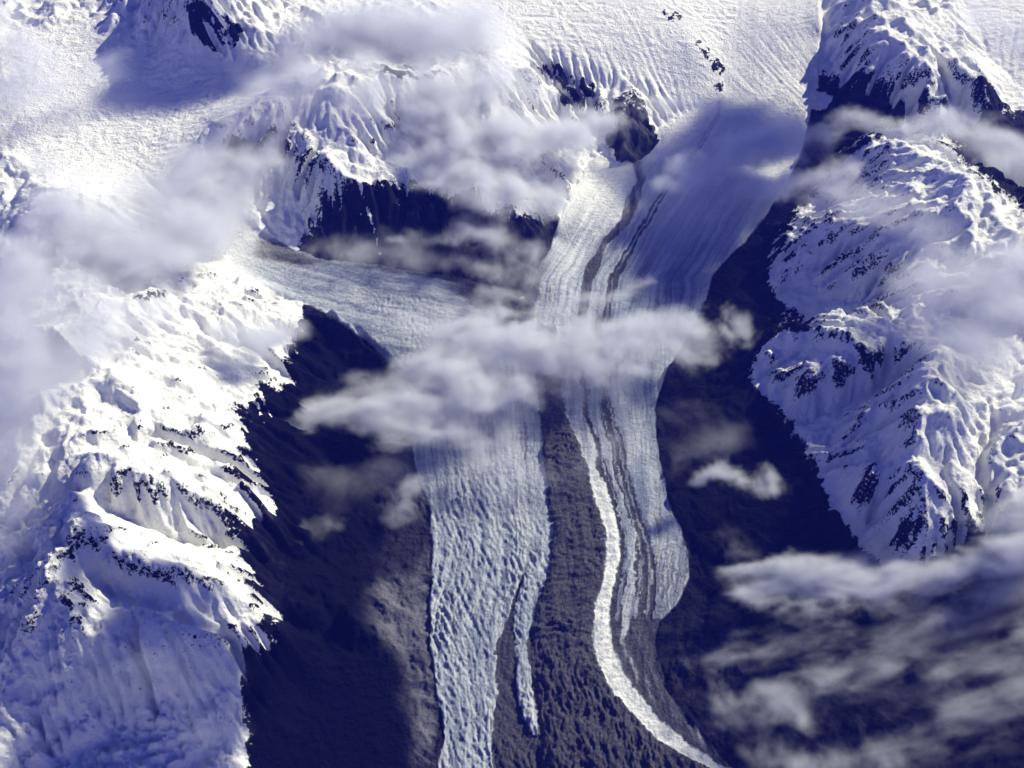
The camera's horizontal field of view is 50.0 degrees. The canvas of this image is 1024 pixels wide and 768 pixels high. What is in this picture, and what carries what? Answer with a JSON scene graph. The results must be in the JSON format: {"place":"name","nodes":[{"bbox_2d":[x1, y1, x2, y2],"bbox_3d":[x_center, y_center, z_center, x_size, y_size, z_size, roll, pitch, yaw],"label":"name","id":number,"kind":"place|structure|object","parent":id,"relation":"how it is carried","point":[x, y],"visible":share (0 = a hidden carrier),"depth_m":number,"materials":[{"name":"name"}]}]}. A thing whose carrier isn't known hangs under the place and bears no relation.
{"place":"outdoors","nodes":[
{"label":"outdoors","id":0,"kind":"place"},
{"bbox_2d":[0,175,416,767],"bbox_3d":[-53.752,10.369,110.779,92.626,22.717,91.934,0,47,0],"label":"mountain","id":1,"kind":"structure","parent":0,"point":[198,435],"depth_m":106.86,"materials":[{"name":"white snow"}]},
{"bbox_2d":[110,0,322,77],"bbox_3d":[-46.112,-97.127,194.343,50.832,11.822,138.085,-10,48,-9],"label":"mountain","id":2,"kind":"structure","parent":0,"point":[155,38],"depth_m":153.32,"materials":[{"name":"white snow"}]},
{"bbox_2d":[186,1,244,56],"bbox_3d":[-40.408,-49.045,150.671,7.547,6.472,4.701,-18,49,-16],"label":"rock outcrop","id":3,"kind":"object","parent":2,"relation":"on","point":[215,31],"visible":1,"depth_m":150.94,"materials":[{"name":"stone"}]},
{"bbox_2d":[180,195,522,390],"bbox_3d":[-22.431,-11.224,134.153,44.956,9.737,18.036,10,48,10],"label":"glacier","id":4,"kind":"object","parent":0,"point":[418,331],"visible":1,"depth_m":135.43,"materials":[{"name":"white ice"}]},
{"bbox_2d":[199,47,568,298],"bbox_3d":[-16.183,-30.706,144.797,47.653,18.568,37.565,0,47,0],"label":"mountain","id":5,"kind":"structure","parent":0,"point":[443,163],"depth_m":140.02,"materials":[{"name":"white snow"}]},
{"bbox_2d":[222,133,265,172],"bbox_3d":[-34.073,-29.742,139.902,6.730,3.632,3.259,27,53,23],"label":"rock outcrop","id":6,"kind":"object","parent":5,"relation":"on","point":[244,150],"visible":0.99,"depth_m":139.79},
{"bbox_2d":[377,65,418,77],"bbox_3d":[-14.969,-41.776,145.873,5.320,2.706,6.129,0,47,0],"label":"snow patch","id":7,"kind":"object","parent":5,"relation":"on","point":[399,71],"visible":1,"depth_m":144.63,"materials":[{"name":"white snow"}]},
{"bbox_2d":[0,0,1023,767],"bbox_3d":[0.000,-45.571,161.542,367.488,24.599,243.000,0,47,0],"label":"snow terrain","id":8,"kind":"structure","parent":0,"point":[80,110],"depth_m":154.54,"materials":[{"name":"white snow"}]},
{"bbox_2d":[542,63,597,105],"bbox_3d":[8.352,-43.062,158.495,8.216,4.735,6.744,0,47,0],"label":"rock outcrop","id":9,"kind":"object","parent":8,"relation":"on","point":[582,89],"visible":1,"depth_m":159.16,"materials":[{"name":"black stone"}]},
{"bbox_2d":[597,83,658,161],"bbox_3d":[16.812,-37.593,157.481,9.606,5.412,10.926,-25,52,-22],"label":"rock outcrop","id":10,"kind":"object","parent":8,"relation":"on","point":[629,131],"visible":1,"depth_m":156.84,"materials":[{"name":"rock"},{"name":"snow"}]},
{"bbox_2d":[661,7,685,26],"bbox_3d":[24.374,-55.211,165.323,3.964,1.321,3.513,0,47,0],"label":"rock outcrop","id":11,"kind":"object","parent":8,"relation":"on","point":[673,18],"visible":1,"depth_m":165.47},
{"bbox_2d":[694,39,726,96],"bbox_3d":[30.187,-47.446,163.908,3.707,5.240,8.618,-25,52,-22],"label":"rock outcrop","id":12,"kind":"object","parent":8,"relation":"on","point":[712,63],"visible":1,"depth_m":163.78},
{"bbox_2d":[217,0,821,767],"bbox_3d":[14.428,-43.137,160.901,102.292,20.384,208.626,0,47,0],"label":"glacier","id":13,"kind":"object","parent":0,"point":[559,560],"visible":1,"depth_m":124.08,"materials":[{"name":"white ice"}]},
{"bbox_2d":[374,434,443,767],"bbox_3d":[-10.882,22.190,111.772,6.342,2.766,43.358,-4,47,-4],"label":"glacial till","id":14,"kind":"object","parent":13,"relation":"on","point":[402,587],"visible":1,"depth_m":112.15,"materials":[{"name":"grey gravel"}]},
{"bbox_2d":[655,294,1023,601],"bbox_3d":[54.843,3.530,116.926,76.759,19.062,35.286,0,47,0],"label":"mountain","id":15,"kind":"structure","parent":0,"point":[883,448],"depth_m":116.83,"materials":[{"name":"white snow"}]},
{"bbox_2d":[655,522,1023,767],"bbox_3d":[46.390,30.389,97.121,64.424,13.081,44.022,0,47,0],"label":"valley terrain","id":16,"kind":"structure","parent":0,"point":[924,669],"depth_m":105.46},
{"bbox_2d":[667,123,1023,369],"bbox_3d":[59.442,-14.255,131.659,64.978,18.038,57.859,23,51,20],"label":"mountain","id":17,"kind":"structure","parent":0,"point":[861,221],"depth_m":134.13,"materials":[{"name":"white snow"}]},
{"bbox_2d":[807,0,1014,129],"bbox_3d":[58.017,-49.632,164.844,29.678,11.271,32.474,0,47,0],"label":"mountain","id":18,"kind":"structure","parent":0,"point":[903,61],"depth_m":160.47,"materials":[{"name":"white snow"}]}
]}

